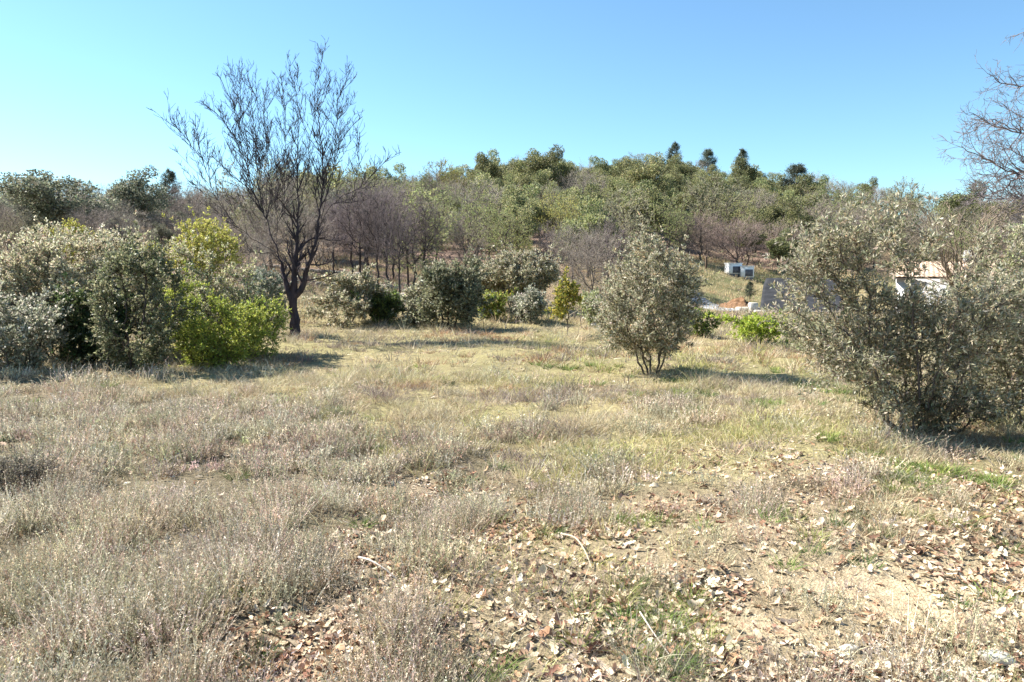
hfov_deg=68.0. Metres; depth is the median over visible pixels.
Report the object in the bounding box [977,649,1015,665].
pale stone
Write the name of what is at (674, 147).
pine tree
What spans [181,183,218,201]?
leafless oak
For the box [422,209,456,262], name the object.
budding tree
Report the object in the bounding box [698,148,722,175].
pine tree
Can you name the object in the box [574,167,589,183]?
evergreen oak
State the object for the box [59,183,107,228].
leafless oak
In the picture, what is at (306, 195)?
leafless oak
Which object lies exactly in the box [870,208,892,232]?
pale budding tree
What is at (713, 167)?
evergreen oak
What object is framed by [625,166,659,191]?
evergreen oak
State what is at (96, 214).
holm oak
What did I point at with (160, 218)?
leafless oak
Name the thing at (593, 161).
evergreen oak
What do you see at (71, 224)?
yellow bush
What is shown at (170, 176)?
pine tree
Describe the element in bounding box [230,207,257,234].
leafless oak
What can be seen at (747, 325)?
green bush
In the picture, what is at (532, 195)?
evergreen oak
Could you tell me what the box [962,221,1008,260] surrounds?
leafless oak
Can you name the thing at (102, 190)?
leafless oak
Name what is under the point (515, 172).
evergreen oak
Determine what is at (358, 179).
budding tree
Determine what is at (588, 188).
evergreen oak
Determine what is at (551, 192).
pale budding tree
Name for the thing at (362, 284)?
flowering shrub
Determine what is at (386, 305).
green bush
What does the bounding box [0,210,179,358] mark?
flowering shrub
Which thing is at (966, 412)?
shrub
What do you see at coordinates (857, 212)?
pale budding tree
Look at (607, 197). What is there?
evergreen oak
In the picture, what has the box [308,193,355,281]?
leafless oak
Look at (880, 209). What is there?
pale budding tree
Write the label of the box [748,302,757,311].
stone block
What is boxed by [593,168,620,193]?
evergreen oak
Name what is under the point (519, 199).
evergreen oak
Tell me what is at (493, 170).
evergreen oak
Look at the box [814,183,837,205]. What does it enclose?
evergreen oak
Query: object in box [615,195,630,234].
budding tree
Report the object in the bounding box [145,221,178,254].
holm oak
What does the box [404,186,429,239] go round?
evergreen oak
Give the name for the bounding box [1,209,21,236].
leafless oak
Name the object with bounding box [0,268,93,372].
flowering shrub
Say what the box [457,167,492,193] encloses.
budding tree
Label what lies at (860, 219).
leafless oak
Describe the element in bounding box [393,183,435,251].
yellow budding tree
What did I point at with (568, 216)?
yellow budding tree
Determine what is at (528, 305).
flowering shrub
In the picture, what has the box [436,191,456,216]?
budding tree
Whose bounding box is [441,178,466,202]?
budding tree
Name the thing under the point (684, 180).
budding tree
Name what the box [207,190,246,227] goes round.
leafless oak
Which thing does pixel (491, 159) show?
evergreen oak
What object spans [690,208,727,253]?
budding tree
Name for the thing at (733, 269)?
white cabinet
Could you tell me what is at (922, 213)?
budding tree
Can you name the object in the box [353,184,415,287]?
leafless oak
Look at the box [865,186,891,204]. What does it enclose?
leafless oak
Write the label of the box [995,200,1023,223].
evergreen oak
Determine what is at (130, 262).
shrub
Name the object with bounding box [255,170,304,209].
leafless oak
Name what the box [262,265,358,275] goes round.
dry stone wall
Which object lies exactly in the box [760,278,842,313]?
shed
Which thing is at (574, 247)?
leafless oak
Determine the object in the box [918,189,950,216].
pale budding tree
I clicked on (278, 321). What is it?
green bush
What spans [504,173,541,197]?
evergreen oak
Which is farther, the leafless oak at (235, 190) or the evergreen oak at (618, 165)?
the evergreen oak at (618, 165)
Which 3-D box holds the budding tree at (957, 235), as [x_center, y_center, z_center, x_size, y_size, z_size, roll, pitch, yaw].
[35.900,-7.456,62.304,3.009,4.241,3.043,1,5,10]
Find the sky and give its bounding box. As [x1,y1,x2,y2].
[0,0,1023,232]
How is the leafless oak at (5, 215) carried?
on the ground at (896, 585)
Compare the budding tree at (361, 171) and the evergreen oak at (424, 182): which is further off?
the budding tree at (361, 171)
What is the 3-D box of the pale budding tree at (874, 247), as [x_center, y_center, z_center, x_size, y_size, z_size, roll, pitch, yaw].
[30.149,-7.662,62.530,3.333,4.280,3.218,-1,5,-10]
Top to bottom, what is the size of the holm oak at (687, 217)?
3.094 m
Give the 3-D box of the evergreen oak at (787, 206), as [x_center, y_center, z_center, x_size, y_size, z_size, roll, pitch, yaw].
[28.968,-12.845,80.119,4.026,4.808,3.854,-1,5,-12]
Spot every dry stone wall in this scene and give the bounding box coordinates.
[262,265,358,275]
[314,282,400,290]
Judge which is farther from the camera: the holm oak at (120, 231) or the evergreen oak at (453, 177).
the evergreen oak at (453, 177)
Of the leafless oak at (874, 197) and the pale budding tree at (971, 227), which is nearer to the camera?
the pale budding tree at (971, 227)
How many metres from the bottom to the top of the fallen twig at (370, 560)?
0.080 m
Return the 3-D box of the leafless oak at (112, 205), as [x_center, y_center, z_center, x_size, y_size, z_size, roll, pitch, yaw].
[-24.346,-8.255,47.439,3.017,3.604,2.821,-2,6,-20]
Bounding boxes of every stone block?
[736,307,759,312]
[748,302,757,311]
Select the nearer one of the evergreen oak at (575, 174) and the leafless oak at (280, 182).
the leafless oak at (280, 182)
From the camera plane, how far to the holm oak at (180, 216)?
47.86 m
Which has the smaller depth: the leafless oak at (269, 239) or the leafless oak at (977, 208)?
the leafless oak at (269, 239)
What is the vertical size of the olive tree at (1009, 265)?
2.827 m
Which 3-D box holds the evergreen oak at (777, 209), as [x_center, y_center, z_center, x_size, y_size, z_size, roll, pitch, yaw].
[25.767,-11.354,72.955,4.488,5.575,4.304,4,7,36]
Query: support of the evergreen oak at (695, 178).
on the ground at (896, 585)
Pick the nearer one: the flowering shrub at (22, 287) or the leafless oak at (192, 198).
the flowering shrub at (22, 287)
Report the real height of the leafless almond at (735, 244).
4.213 m
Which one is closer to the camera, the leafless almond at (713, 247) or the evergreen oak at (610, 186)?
the leafless almond at (713, 247)
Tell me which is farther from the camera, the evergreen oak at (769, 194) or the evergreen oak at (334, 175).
the evergreen oak at (769, 194)
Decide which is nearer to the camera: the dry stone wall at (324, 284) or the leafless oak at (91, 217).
the dry stone wall at (324, 284)
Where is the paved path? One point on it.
(713, 304)
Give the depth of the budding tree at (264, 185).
56.52 m
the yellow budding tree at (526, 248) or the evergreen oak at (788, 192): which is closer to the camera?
the yellow budding tree at (526, 248)
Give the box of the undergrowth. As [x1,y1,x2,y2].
[0,209,1019,327]
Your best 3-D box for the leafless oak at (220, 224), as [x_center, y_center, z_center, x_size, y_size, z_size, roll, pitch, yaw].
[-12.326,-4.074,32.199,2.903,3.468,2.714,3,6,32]
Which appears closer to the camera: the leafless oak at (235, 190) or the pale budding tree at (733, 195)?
the leafless oak at (235, 190)
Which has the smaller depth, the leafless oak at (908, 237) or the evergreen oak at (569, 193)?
the evergreen oak at (569, 193)
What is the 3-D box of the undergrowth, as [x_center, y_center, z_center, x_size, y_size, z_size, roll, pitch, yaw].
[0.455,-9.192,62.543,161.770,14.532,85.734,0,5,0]
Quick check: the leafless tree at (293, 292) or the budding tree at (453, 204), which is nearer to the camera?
the leafless tree at (293, 292)
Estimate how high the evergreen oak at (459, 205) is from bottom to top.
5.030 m
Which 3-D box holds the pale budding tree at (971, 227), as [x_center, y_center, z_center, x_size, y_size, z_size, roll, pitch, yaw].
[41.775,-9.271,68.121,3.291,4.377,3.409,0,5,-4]
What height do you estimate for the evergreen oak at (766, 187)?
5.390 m
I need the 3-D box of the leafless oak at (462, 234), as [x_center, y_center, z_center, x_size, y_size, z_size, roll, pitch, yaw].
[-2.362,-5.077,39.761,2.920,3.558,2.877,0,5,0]
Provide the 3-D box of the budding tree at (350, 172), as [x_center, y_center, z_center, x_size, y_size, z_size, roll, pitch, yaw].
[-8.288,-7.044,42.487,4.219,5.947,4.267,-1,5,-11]
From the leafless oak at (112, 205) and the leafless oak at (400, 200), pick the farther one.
the leafless oak at (112, 205)
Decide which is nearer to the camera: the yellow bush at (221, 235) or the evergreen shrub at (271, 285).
the yellow bush at (221, 235)
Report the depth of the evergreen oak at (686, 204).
77.58 m
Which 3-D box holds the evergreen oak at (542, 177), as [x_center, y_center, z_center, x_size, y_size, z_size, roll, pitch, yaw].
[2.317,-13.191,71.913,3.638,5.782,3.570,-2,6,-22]
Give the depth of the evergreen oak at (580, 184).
77.61 m
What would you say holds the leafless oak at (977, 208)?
on the ground at (896, 585)
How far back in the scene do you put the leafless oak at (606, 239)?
32.65 m
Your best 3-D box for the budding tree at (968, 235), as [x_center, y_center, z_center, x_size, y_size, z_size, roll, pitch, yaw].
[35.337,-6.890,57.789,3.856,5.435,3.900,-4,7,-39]
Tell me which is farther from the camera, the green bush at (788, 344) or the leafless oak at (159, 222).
the leafless oak at (159, 222)
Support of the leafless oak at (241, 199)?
on the ground at (896, 585)
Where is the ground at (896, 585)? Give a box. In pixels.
[0,209,1023,681]
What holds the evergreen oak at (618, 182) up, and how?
on the ground at (896, 585)
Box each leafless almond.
[671,209,730,260]
[692,226,727,257]
[693,212,770,262]
[716,222,764,259]
[757,213,803,263]
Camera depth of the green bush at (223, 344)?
12.48 m
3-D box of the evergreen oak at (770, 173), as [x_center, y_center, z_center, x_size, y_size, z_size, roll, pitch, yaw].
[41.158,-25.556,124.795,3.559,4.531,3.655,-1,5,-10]
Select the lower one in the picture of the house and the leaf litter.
the leaf litter
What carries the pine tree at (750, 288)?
on the ground at (896, 585)
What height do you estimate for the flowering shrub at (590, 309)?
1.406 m
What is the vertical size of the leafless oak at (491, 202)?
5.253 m
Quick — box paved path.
[671,285,734,312]
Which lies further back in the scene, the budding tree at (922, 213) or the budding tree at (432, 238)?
the budding tree at (922, 213)
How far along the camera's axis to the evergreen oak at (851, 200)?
95.42 m
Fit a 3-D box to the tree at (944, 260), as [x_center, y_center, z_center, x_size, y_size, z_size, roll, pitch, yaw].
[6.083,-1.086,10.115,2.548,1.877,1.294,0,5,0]
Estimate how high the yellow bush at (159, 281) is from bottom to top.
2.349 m
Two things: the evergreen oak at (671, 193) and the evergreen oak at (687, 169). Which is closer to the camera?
the evergreen oak at (671, 193)
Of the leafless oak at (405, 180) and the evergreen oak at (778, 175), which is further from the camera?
the evergreen oak at (778, 175)
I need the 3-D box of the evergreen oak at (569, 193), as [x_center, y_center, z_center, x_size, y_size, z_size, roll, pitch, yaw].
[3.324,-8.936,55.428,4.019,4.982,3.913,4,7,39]
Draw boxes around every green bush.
[160,260,285,369]
[215,291,292,363]
[349,283,405,324]
[477,286,518,319]
[677,307,720,336]
[703,309,795,343]
[763,314,828,352]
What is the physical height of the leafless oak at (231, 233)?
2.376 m
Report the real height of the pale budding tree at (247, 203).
6.022 m
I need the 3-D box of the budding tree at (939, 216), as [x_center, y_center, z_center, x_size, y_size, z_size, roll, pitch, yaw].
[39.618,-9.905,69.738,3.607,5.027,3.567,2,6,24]
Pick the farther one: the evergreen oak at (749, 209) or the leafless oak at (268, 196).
the evergreen oak at (749, 209)
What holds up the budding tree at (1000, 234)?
on the ground at (896, 585)
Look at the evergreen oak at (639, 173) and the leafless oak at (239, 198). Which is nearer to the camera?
the leafless oak at (239, 198)
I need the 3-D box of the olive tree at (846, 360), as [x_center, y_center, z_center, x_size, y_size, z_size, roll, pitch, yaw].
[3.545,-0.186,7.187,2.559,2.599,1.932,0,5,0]
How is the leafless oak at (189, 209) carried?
on the ground at (896, 585)
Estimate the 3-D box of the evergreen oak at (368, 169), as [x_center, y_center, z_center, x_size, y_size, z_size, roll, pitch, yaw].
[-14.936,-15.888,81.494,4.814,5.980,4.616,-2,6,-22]
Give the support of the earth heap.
on the ground at (896, 585)
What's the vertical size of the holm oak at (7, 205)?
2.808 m
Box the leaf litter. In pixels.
[0,356,1023,681]
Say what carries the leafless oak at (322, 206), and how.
on the ground at (896, 585)
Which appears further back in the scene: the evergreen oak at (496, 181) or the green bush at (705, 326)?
the evergreen oak at (496, 181)
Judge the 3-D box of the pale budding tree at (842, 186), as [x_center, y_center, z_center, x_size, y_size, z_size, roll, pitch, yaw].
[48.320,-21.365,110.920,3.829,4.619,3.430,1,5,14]
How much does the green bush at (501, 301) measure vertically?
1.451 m
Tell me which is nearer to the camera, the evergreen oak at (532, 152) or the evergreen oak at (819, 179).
the evergreen oak at (532, 152)
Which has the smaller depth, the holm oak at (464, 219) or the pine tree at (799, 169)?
the holm oak at (464, 219)
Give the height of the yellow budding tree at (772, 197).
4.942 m
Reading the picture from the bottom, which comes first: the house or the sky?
the house
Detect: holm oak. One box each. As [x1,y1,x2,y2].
[0,169,117,238]
[0,197,25,240]
[19,208,43,231]
[26,219,53,239]
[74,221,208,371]
[76,202,106,229]
[105,165,174,243]
[105,221,140,246]
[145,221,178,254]
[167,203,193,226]
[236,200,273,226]
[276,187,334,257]
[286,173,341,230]
[445,196,481,250]
[449,208,470,246]
[546,185,564,202]
[675,208,695,234]
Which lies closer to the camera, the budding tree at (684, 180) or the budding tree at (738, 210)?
the budding tree at (738, 210)
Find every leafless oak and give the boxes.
[0,201,14,234]
[0,201,33,253]
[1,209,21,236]
[55,205,98,237]
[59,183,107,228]
[63,203,113,234]
[89,183,110,200]
[91,195,146,246]
[103,188,140,219]
[106,208,156,244]
[142,208,179,246]
[146,210,170,229]
[153,211,187,233]
[160,177,208,223]
[167,187,208,217]
[167,199,204,223]
[168,199,208,244]
[171,217,204,248]
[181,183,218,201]
[196,206,251,270]
[196,216,237,237]
[200,199,234,221]
[207,184,245,214]
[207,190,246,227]
[215,227,273,287]
[226,181,245,198]
[227,189,251,208]
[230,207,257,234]
[235,190,339,273]
[237,173,303,234]
[242,215,286,269]
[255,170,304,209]
[265,172,337,243]
[300,181,368,267]
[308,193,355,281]
[320,174,386,272]
[321,180,367,275]
[332,174,391,277]
[344,180,405,283]
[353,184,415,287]
[361,174,415,280]
[371,195,425,295]
[381,184,431,286]
[388,170,423,198]
[401,192,447,264]
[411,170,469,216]
[441,212,491,267]
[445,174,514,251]
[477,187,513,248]
[531,220,565,259]
[544,222,605,280]
[555,161,607,198]
[558,174,575,189]
[561,223,620,293]
[581,212,629,289]
[687,160,709,172]
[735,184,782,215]
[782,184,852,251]
[809,170,829,191]
[825,175,841,197]
[833,204,883,242]
[837,182,859,198]
[850,187,896,213]
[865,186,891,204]
[897,205,926,247]
[902,209,954,245]
[941,197,1002,230]
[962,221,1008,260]
[966,211,1007,232]
[998,191,1023,246]
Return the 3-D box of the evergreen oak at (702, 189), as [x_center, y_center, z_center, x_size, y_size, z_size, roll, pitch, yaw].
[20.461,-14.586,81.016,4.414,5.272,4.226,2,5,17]
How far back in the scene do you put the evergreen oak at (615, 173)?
85.30 m
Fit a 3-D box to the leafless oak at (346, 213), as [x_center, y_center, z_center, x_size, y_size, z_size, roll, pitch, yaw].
[-6.455,-4.310,31.182,3.038,5.212,2.832,0,5,0]
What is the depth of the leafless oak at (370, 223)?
29.69 m
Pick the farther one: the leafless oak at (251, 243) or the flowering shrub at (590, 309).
the leafless oak at (251, 243)
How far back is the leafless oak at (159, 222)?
42.03 m
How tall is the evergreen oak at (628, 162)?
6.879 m
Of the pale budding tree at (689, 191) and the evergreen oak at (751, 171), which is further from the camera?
the evergreen oak at (751, 171)
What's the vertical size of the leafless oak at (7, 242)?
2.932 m
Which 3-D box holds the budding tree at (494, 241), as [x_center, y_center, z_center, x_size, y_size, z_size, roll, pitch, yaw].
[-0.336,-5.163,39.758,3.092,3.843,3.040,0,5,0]
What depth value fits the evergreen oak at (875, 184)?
105.88 m
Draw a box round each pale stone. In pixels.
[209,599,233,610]
[840,644,860,652]
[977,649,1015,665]
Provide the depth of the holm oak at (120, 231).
40.73 m
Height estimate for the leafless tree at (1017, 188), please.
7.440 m
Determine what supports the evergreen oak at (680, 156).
on the ground at (896, 585)
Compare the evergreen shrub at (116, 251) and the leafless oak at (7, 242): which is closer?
the evergreen shrub at (116, 251)
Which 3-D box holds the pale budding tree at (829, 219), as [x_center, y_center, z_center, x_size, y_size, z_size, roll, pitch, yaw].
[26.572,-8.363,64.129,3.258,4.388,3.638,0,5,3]
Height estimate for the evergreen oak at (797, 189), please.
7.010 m
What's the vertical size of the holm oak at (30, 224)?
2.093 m
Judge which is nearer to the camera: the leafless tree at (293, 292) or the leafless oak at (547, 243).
the leafless tree at (293, 292)
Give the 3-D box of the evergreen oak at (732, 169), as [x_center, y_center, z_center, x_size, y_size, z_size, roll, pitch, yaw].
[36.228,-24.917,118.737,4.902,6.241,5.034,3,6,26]
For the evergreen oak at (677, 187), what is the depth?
83.12 m
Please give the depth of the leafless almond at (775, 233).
62.19 m
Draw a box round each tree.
[0,210,34,245]
[146,35,400,336]
[150,205,170,227]
[154,167,183,225]
[183,186,212,207]
[202,198,231,221]
[211,154,319,271]
[233,221,252,245]
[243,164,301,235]
[327,168,390,251]
[332,165,399,262]
[339,170,377,194]
[348,163,371,183]
[379,184,459,284]
[389,180,425,229]
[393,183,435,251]
[402,188,458,263]
[402,241,500,328]
[416,159,460,187]
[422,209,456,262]
[427,184,461,230]
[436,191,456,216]
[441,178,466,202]
[450,170,475,193]
[453,191,504,255]
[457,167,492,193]
[463,201,512,259]
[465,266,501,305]
[476,207,533,261]
[477,240,566,308]
[513,235,532,254]
[515,178,560,241]
[533,193,580,234]
[544,266,583,332]
[549,202,596,261]
[552,203,584,257]
[573,169,608,195]
[578,188,623,219]
[583,211,712,374]
[592,185,655,273]
[610,219,635,263]
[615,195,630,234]
[628,153,649,164]
[646,190,698,251]
[662,207,688,242]
[663,209,695,251]
[665,172,693,193]
[666,141,682,161]
[681,174,746,246]
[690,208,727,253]
[692,167,722,178]
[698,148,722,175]
[720,186,745,213]
[720,190,757,225]
[731,147,749,173]
[742,182,1023,438]
[744,281,755,300]
[754,190,781,206]
[775,162,816,196]
[790,196,841,235]
[810,217,846,263]
[816,180,876,224]
[831,180,854,197]
[832,199,878,235]
[839,186,864,202]
[844,232,884,275]
[861,224,897,267]
[866,198,898,224]
[869,192,1023,296]
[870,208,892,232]
[877,176,929,221]
[882,194,913,222]
[889,198,921,220]
[904,205,942,228]
[910,225,947,261]
[913,244,1023,427]
[917,242,955,261]
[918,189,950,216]
[923,206,964,247]
[932,32,1023,273]
[936,225,970,260]
[938,204,981,257]
[942,215,1023,399]
[945,217,1005,261]
[961,217,1000,242]
[982,214,1011,249]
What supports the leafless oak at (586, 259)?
on the ground at (896, 585)
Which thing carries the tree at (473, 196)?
on the ground at (896, 585)
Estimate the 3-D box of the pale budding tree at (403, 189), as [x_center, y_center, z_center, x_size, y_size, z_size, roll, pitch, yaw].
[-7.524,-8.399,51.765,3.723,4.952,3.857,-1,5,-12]
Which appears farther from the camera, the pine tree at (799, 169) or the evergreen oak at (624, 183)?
the pine tree at (799, 169)
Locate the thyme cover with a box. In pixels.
[0,347,1023,681]
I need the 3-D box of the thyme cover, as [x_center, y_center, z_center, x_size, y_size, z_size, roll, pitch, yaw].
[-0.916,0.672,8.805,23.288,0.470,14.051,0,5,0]
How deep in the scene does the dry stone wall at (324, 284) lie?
33.18 m
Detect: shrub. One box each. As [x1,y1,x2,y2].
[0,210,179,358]
[0,229,73,358]
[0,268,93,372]
[0,438,68,495]
[36,272,145,365]
[75,228,169,340]
[78,230,181,358]
[140,230,274,348]
[239,261,298,330]
[286,263,394,327]
[391,276,435,325]
[504,283,554,323]
[576,287,629,324]
[844,359,1021,433]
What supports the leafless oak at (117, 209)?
on the ground at (896, 585)
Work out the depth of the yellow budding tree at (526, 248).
44.60 m
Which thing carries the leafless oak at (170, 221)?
on the ground at (896, 585)
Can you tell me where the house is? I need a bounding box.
[890,250,1001,313]
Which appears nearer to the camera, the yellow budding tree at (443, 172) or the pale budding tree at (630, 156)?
the yellow budding tree at (443, 172)
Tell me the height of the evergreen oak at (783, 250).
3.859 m
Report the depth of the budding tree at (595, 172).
74.52 m
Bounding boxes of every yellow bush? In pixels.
[44,217,97,346]
[139,240,177,346]
[162,206,246,351]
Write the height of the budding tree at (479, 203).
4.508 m
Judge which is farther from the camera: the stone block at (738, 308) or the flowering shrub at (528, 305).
the stone block at (738, 308)
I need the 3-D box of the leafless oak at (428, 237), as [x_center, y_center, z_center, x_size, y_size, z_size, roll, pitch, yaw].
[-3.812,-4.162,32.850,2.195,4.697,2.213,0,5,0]
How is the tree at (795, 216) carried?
on the ground at (896, 585)
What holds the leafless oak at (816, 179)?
on the ground at (896, 585)
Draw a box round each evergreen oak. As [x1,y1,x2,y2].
[298,163,356,248]
[364,165,395,191]
[378,162,413,189]
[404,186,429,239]
[413,173,438,198]
[438,166,469,190]
[444,188,475,237]
[458,164,480,189]
[464,172,511,242]
[465,151,503,187]
[476,148,506,166]
[482,156,513,182]
[484,178,502,194]
[489,184,542,246]
[492,196,543,250]
[494,173,520,190]
[501,181,553,243]
[502,154,537,187]
[503,162,514,172]
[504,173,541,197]
[515,148,540,176]
[522,144,564,182]
[523,167,560,196]
[525,170,556,201]
[527,186,583,244]
[530,187,561,234]
[542,151,579,189]
[554,195,623,277]
[556,194,596,223]
[565,171,582,187]
[572,175,596,195]
[573,182,611,209]
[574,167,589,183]
[585,155,605,178]
[587,158,620,183]
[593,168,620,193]
[600,176,618,192]
[600,191,620,213]
[603,177,625,221]
[605,167,630,182]
[607,155,628,174]
[612,180,635,204]
[616,178,666,226]
[620,152,676,194]
[620,156,650,184]
[621,185,672,239]
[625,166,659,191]
[633,153,666,175]
[654,174,682,202]
[661,167,685,191]
[663,159,686,173]
[665,188,689,213]
[668,157,697,184]
[671,154,688,174]
[675,186,699,219]
[681,170,720,213]
[687,180,723,219]
[704,193,737,221]
[706,164,726,176]
[710,171,731,190]
[716,176,736,199]
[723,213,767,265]
[724,155,761,189]
[726,163,749,176]
[731,174,758,215]
[735,205,773,252]
[739,193,771,216]
[748,177,782,199]
[750,183,779,204]
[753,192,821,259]
[758,194,791,223]
[759,172,788,190]
[762,172,773,181]
[763,227,800,273]
[767,174,786,196]
[776,189,802,205]
[780,197,802,213]
[782,173,822,207]
[795,187,824,213]
[803,174,828,192]
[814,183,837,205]
[817,197,849,225]
[834,195,867,209]
[854,176,878,205]
[889,220,917,246]
[935,180,988,247]
[980,199,1019,234]
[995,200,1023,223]
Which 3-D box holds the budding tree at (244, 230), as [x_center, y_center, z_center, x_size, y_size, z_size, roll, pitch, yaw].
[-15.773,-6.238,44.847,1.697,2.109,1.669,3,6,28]
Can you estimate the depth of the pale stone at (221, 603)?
3.48 m
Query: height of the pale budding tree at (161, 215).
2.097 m
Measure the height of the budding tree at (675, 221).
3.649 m
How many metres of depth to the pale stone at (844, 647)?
3.18 m
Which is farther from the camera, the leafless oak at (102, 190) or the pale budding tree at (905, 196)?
the pale budding tree at (905, 196)
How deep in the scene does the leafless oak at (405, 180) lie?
74.00 m
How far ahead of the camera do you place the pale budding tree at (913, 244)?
60.91 m
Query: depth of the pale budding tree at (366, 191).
44.71 m
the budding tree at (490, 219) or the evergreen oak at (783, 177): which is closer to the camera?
the budding tree at (490, 219)
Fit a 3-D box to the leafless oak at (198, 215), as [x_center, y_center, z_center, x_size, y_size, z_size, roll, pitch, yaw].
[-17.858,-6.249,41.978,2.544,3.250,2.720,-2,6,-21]
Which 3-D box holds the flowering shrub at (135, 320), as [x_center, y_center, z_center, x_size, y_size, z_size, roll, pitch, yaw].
[-7.226,-0.718,14.064,2.017,2.669,1.920,0,5,0]
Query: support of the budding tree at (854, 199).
on the ground at (896, 585)
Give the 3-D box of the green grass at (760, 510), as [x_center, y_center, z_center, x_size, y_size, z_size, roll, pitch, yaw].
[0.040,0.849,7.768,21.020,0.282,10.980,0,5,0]
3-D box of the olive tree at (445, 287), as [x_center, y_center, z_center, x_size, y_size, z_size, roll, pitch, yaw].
[-1.630,-1.472,20.388,2.719,2.472,2.257,0,5,0]
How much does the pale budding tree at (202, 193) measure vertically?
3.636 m
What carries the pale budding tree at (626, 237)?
on the ground at (896, 585)
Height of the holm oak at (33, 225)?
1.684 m
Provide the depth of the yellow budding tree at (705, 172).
104.71 m
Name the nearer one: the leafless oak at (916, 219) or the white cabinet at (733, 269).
the white cabinet at (733, 269)
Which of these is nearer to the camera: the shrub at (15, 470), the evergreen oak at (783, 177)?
the shrub at (15, 470)
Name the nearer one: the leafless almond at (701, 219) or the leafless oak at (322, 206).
the leafless oak at (322, 206)
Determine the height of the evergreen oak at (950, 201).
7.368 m
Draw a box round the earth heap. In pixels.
[720,297,749,307]
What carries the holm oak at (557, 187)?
on the ground at (896, 585)
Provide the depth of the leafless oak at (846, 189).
104.45 m
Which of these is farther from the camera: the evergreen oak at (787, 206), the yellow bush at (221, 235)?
the evergreen oak at (787, 206)
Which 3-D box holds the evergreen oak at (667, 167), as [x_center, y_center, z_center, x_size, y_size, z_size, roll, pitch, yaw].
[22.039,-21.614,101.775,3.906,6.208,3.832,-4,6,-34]
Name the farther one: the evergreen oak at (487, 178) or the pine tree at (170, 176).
the evergreen oak at (487, 178)
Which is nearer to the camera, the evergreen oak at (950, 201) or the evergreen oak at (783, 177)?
the evergreen oak at (950, 201)
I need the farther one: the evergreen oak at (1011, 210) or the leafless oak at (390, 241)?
the evergreen oak at (1011, 210)
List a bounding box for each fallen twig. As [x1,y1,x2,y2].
[358,556,397,580]
[561,533,591,567]
[639,611,668,653]
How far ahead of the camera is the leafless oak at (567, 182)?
82.17 m
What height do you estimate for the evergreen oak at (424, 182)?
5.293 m
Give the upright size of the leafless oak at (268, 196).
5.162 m
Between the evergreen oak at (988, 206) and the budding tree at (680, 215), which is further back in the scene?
the evergreen oak at (988, 206)
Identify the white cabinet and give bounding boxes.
[724,263,742,276]
[740,266,754,279]
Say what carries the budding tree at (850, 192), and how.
on the ground at (896, 585)
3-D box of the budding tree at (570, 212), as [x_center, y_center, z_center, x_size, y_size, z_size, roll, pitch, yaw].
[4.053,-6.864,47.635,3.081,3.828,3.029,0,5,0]
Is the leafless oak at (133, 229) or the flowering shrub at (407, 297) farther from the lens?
the leafless oak at (133, 229)
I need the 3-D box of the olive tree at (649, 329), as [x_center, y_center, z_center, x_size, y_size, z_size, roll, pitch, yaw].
[2.136,-0.709,11.970,2.009,2.659,2.227,0,5,0]
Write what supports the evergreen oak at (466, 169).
on the ground at (896, 585)
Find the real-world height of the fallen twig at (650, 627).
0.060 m
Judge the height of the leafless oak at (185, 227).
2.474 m
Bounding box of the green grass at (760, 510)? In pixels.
[0,360,1023,681]
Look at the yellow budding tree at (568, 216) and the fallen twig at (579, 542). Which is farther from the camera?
the yellow budding tree at (568, 216)
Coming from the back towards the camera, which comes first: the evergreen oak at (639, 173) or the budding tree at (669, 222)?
the evergreen oak at (639, 173)
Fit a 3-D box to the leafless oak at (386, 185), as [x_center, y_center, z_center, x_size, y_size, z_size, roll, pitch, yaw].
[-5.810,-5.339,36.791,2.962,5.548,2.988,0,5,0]
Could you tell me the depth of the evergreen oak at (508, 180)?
79.75 m
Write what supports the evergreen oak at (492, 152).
on the ground at (896, 585)
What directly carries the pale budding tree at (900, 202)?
on the ground at (896, 585)
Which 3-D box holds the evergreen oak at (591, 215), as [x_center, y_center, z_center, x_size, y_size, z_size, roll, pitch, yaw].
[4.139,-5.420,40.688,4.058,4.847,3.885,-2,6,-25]
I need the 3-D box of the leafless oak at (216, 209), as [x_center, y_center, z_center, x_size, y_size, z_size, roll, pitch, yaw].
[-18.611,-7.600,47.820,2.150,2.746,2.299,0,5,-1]
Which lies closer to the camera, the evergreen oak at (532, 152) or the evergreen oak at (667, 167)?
the evergreen oak at (532, 152)
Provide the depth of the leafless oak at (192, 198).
57.40 m
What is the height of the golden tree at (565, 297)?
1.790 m
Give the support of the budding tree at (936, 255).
on the ground at (896, 585)
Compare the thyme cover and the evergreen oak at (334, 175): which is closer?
the thyme cover
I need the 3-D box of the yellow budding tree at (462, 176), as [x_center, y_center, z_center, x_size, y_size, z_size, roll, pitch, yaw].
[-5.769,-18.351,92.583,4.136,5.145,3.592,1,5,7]
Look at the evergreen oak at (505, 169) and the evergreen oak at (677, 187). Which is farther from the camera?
the evergreen oak at (505, 169)
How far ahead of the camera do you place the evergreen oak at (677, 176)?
89.33 m
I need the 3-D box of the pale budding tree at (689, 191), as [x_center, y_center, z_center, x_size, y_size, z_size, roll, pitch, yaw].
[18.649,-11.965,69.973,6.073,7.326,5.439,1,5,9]

